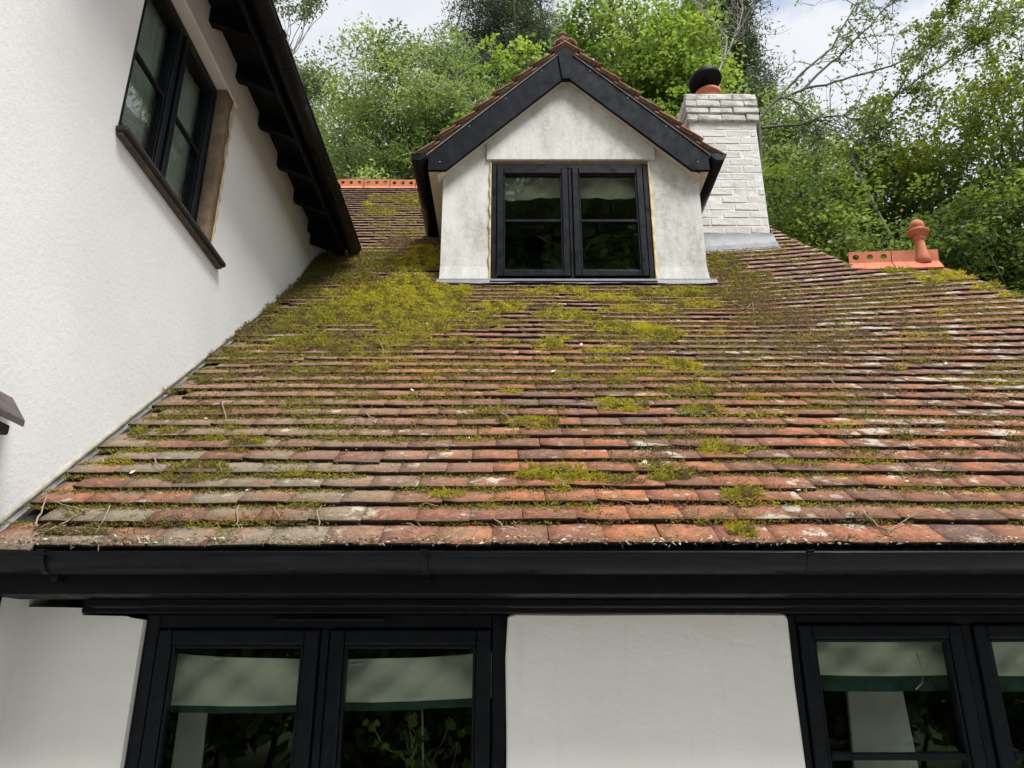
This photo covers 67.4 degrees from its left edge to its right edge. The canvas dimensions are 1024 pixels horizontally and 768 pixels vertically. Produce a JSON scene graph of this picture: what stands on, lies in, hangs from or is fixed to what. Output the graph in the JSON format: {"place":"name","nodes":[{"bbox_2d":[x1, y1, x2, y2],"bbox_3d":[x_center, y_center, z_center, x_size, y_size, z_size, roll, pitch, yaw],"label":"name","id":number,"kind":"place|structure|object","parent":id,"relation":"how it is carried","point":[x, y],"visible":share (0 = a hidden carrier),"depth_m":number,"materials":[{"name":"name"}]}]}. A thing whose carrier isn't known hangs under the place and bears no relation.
{"place":"outdoors","nodes":[
{"label":"outdoors","id":0,"kind":"place"},
{"bbox_2d":[362,709,490,767],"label":"ivy plant","id":1,"kind":"object","parent":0,"point":[410,753],"visible":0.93,"depth_m":2.53,"materials":[{"name":"green plant"}]},
{"bbox_2d":[274,0,1023,261],"label":"sky","id":2,"kind":"structure","parent":0,"point":[810,29],"materials":[{"name":"white"}]},
{"bbox_3d":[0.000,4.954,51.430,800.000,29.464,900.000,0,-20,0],"label":"ground","id":3,"kind":"structure","parent":0,"visible":0},
{"bbox_2d":[0,0,360,734],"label":"cottage wing","id":4,"kind":"structure","parent":3,"relation":"on","point":[132,284],"depth_m":3.13,"materials":[{"name":"white paint"}]},
{"bbox_2d":[122,0,167,148],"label":"net curtain","id":5,"kind":"object","parent":4,"relation":"hanging from","point":[136,117],"visible":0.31,"depth_m":3.57,"materials":[{"name":"fabric"}]},
{"bbox_2d":[118,0,216,219],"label":"window","id":6,"kind":"structure","parent":4,"relation":"in","point":[180,51],"depth_m":3.72,"materials":[{"name":"black wood"}]},
{"bbox_2d":[165,65,200,200],"bbox_3d":[-1.707,-1.255,3.883,0.025,0.895,0.360,0,-20,0],"label":"net curtain","id":7,"kind":"object","parent":4,"relation":"hanging from","point":[175,177],"visible":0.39,"depth_m":3.98,"materials":[{"name":"fabric"}]},
{"bbox_2d":[273,0,345,82],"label":"weeping birch","id":8,"kind":"object","parent":3,"relation":"on","point":[307,12],"visible":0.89,"depth_m":18.51,"materials":[{"name":"green plant"}]},
{"bbox_2d":[287,35,391,182],"bbox_3d":[-6.571,-2.166,22.333,6.888,18.652,6.286,0,-20,0],"label":"birch tree","id":9,"kind":"object","parent":3,"relation":"on","point":[312,78],"visible":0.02,"depth_m":24.25,"materials":[{"name":"green plant"}]},
{"bbox_2d":[357,158,394,183],"bbox_3d":[-1.718,0.779,12.650,5.208,10.118,3.340,0,-20,0],"label":"holly bush","id":10,"kind":"object","parent":3,"relation":"on","point":[364,173],"visible":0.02,"depth_m":13.89,"materials":[{"name":"green plant"}]},
{"bbox_2d":[309,12,510,186],"bbox_3d":[-2.401,-1.635,17.912,6.023,16.389,6.383,8,-22,-21],"label":"ash tree","id":11,"kind":"object","parent":3,"relation":"on","point":[393,159],"visible":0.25,"depth_m":18.23,"materials":[{"name":"green plant"}]},
{"bbox_2d":[442,32,547,131],"bbox_3d":[0.010,-0.510,12.634,2.096,12.786,2.357,-11,-23,27],"label":"sapling","id":12,"kind":"object","parent":3,"relation":"on","point":[522,50],"visible":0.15,"depth_m":14.07,"materials":[{"name":"green plant"}]},
{"bbox_2d":[427,0,591,106],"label":"cypress tree","id":13,"kind":"object","parent":3,"relation":"on","point":[520,18],"visible":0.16,"depth_m":27.29,"materials":[{"name":"green plant"}]},
{"bbox_2d":[0,31,1023,767],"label":"cottage","id":14,"kind":"structure","parent":3,"relation":"on","point":[588,657],"depth_m":2.51,"materials":[{"name":"brown tile"}]},
{"bbox_2d":[21,523,49,544],"bbox_3d":[-1.417,0.454,2.268,0.019,0.107,0.111,-5,-21,12],"label":"twig","id":15,"kind":"object","parent":14,"relation":"on","point":[35,533],"visible":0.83,"depth_m":2.28,"materials":[{"name":"wood"}]},
{"bbox_2d":[35,496,101,527],"bbox_3d":[-1.426,0.392,2.379,0.262,0.132,0.141,-6,-21,15],"label":"twig","id":16,"kind":"object","parent":14,"relation":"on","point":[39,515],"visible":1,"depth_m":2.40,"materials":[{"name":"wood"}]},
{"bbox_2d":[70,533,106,550],"bbox_3d":[-1.221,0.464,2.234,0.107,0.074,0.052,-6,-21,16],"label":"twig","id":17,"kind":"object","parent":14,"relation":"on","point":[96,542],"visible":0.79,"depth_m":2.25,"materials":[{"name":"wood"}]},
{"bbox_2d":[171,713,207,767],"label":"leaning board","id":18,"kind":"object","parent":14,"relation":"in","point":[188,750],"depth_m":2.73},
{"bbox_2d":[170,654,299,713],"bbox_3d":[-0.910,0.990,2.547,0.501,0.189,0.049,0,-20,0],"label":"roman blind","id":19,"kind":"object","parent":14,"relation":"attached to","point":[220,685],"visible":0.83,"depth_m":2.54,"materials":[{"name":"beige fabric"}]},
{"bbox_2d":[236,505,240,529],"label":"twig","id":20,"kind":"object","parent":14,"relation":"on","point":[237,516],"visible":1,"depth_m":2.37,"materials":[{"name":"beige wood"}]},
{"bbox_2d":[124,614,505,767],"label":"window","id":21,"kind":"structure","parent":14,"relation":"in","point":[317,742],"depth_m":2.46,"materials":[{"name":"black wood"}]},
{"bbox_2d":[345,652,491,710],"bbox_3d":[-0.330,0.986,2.547,0.541,0.183,0.047,0,-20,0],"label":"roman blind","id":22,"kind":"object","parent":14,"relation":"attached to","point":[383,684],"visible":0.78,"depth_m":2.54,"materials":[{"name":"beige fabric"}]},
{"bbox_2d":[493,517,517,529],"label":"twig","id":23,"kind":"object","parent":14,"relation":"on","point":[502,525],"visible":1,"depth_m":2.31,"materials":[{"name":"wood"}]},
{"bbox_2d":[0,249,1023,547],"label":"leaf litter","id":24,"kind":"object","parent":14,"relation":"on","point":[514,539],"visible":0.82,"depth_m":2.24,"materials":[{"name":"brown plant"}]},
{"bbox_2d":[2,535,1023,554],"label":"gutter brush","id":25,"kind":"object","parent":14,"relation":"on","point":[601,549],"visible":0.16,"depth_m":2.23,"materials":[{"name":"black plastic"}]},
{"bbox_2d":[3,190,1023,542],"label":"moss","id":26,"kind":"object","parent":14,"relation":"on","point":[405,292],"visible":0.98,"depth_m":3.88,"materials":[{"name":"green plant"}]},
{"bbox_2d":[505,178,559,200],"bbox_3d":[0.145,-1.546,6.042,0.550,0.222,0.051,0,-20,0],"label":"roman blind","id":27,"kind":"object","parent":14,"relation":"attached to","point":[516,189],"visible":0.62,"depth_m":6.04,"materials":[{"name":"beige fabric"}]},
{"bbox_2d":[490,164,657,284],"bbox_3d":[0.447,-1.208,5.798,1.219,1.067,0.115,0,-20,0],"label":"dormer window","id":28,"kind":"structure","parent":14,"relation":"in","point":[570,197],"depth_m":5.78,"materials":[{"name":"black wood"}]},
{"bbox_2d":[571,178,634,199],"bbox_3d":[0.740,-1.547,6.040,0.560,0.220,0.056,0,-20,0],"label":"roman blind","id":29,"kind":"object","parent":14,"relation":"attached to","point":[611,188],"visible":0.69,"depth_m":6.03,"materials":[{"name":"beige fabric"}]},
{"bbox_2d":[827,376,848,391],"bbox_3d":[1.484,0.001,3.514,0.022,0.138,0.154,3,-20,-8],"label":"twig","id":30,"kind":"object","parent":14,"relation":"on","point":[836,385],"visible":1,"depth_m":3.50,"materials":[{"name":"wood"}]},
{"bbox_2d":[846,691,918,767],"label":"leaning board","id":31,"kind":"object","parent":14,"relation":"in","point":[878,721],"depth_m":2.80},
{"bbox_2d":[816,642,949,691],"bbox_3d":[1.215,0.926,2.563,0.570,0.186,0.056,0,-20,0],"label":"roman blind","id":32,"kind":"object","parent":14,"relation":"attached to","point":[873,666],"visible":0.6,"depth_m":2.55,"materials":[{"name":"beige fabric"}]},
{"bbox_2d":[916,652,923,689],"bbox_3d":[1.336,0.946,2.532,0.035,0.117,0.010,0,-20,0],"label":"blind cord","id":33,"kind":"object","parent":32,"relation":"hanging from","point":[921,671],"visible":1,"depth_m":2.53,"materials":[{"name":"beige fabric"}]},
{"bbox_2d":[862,510,908,539],"bbox_3d":[1.107,0.420,2.300,0.030,0.111,0.137,10,-23,-26],"label":"twig","id":34,"kind":"object","parent":14,"relation":"on","point":[881,527],"visible":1,"depth_m":2.29,"materials":[{"name":"wood"}]},
{"bbox_2d":[884,511,923,535],"bbox_3d":[1.188,0.425,2.333,0.190,0.090,0.014,9,-22,-23],"label":"twig","id":35,"kind":"object","parent":14,"relation":"on","point":[900,523],"visible":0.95,"depth_m":2.33,"materials":[{"name":"wood"}]},
{"bbox_2d":[784,614,1023,767],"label":"window","id":36,"kind":"structure","parent":14,"relation":"in","point":[966,640],"depth_m":2.45,"materials":[{"name":"black wood"}]},
{"bbox_2d":[896,439,922,449],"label":"twig","id":37,"kind":"object","parent":14,"relation":"on","point":[907,445],"visible":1,"depth_m":2.87,"materials":[{"name":"beige wood"}]},
{"bbox_2d":[992,642,1023,691],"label":"roman blind","id":38,"kind":"object","parent":14,"relation":"attached to","point":[1009,658],"visible":0.38,"depth_m":2.57,"materials":[{"name":"beige fabric"}]},
{"bbox_2d":[523,0,776,164],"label":"maple tree","id":39,"kind":"object","parent":3,"relation":"on","point":[661,59],"visible":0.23,"depth_m":17.74,"materials":[{"name":"green plant"}]},
{"bbox_2d":[691,0,790,87],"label":"dead birch","id":40,"kind":"object","parent":3,"relation":"on","point":[739,26],"visible":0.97,"depth_m":15.95,"materials":[{"name":"brown wood"}]},
{"bbox_2d":[671,0,832,172],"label":"cypress tree","id":41,"kind":"object","parent":3,"relation":"on","point":[749,67],"visible":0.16,"depth_m":24.94,"materials":[{"name":"green plant"}]},
{"bbox_2d":[756,79,904,248],"bbox_3d":[6.318,-0.507,16.113,5.686,13.556,5.718,0,-20,0],"label":"hazel tree","id":42,"kind":"object","parent":3,"relation":"on","point":[772,139],"visible":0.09,"depth_m":17.17,"materials":[{"name":"green plant"}]},
{"bbox_2d":[760,143,914,262],"bbox_3d":[4.622,0.751,12.003,4.349,9.979,4.268,-16,-26,37],"label":"holly bush","id":43,"kind":"object","parent":3,"relation":"on","point":[816,235],"visible":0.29,"depth_m":12.40,"materials":[{"name":"green plant"}]},
{"bbox_2d":[757,0,1023,207],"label":"dying beech","id":44,"kind":"object","parent":3,"relation":"on","point":[810,121],"visible":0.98,"depth_m":13.68,"materials":[{"name":"green plant"}]},
{"bbox_2d":[763,126,1023,292],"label":"beech tree","id":45,"kind":"object","parent":3,"relation":"on","point":[996,243],"visible":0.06,"depth_m":13.82,"materials":[{"name":"green plant"}]},
{"bbox_2d":[801,88,1023,249],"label":"hornbeam tree","id":46,"kind":"object","parent":3,"relation":"on","point":[900,197],"visible":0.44,"depth_m":14.71,"materials":[{"name":"green plant"}]},
{"bbox_2d":[849,0,1023,249],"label":"beech sapling","id":47,"kind":"object","parent":3,"relation":"on","point":[974,32],"visible":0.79,"depth_m":15.44,"materials":[{"name":"green plant"}]},
{"bbox_2d":[861,0,1023,242],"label":"hazel tree","id":48,"kind":"object","parent":3,"relation":"on","point":[998,88],"visible":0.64,"depth_m":14.09,"materials":[{"name":"green plant"}]},
{"bbox_2d":[884,158,1023,294],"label":"bush","id":49,"kind":"object","parent":3,"relation":"on","point":[964,209],"visible":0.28,"depth_m":12.46,"materials":[{"name":"green plant"}]}
]}

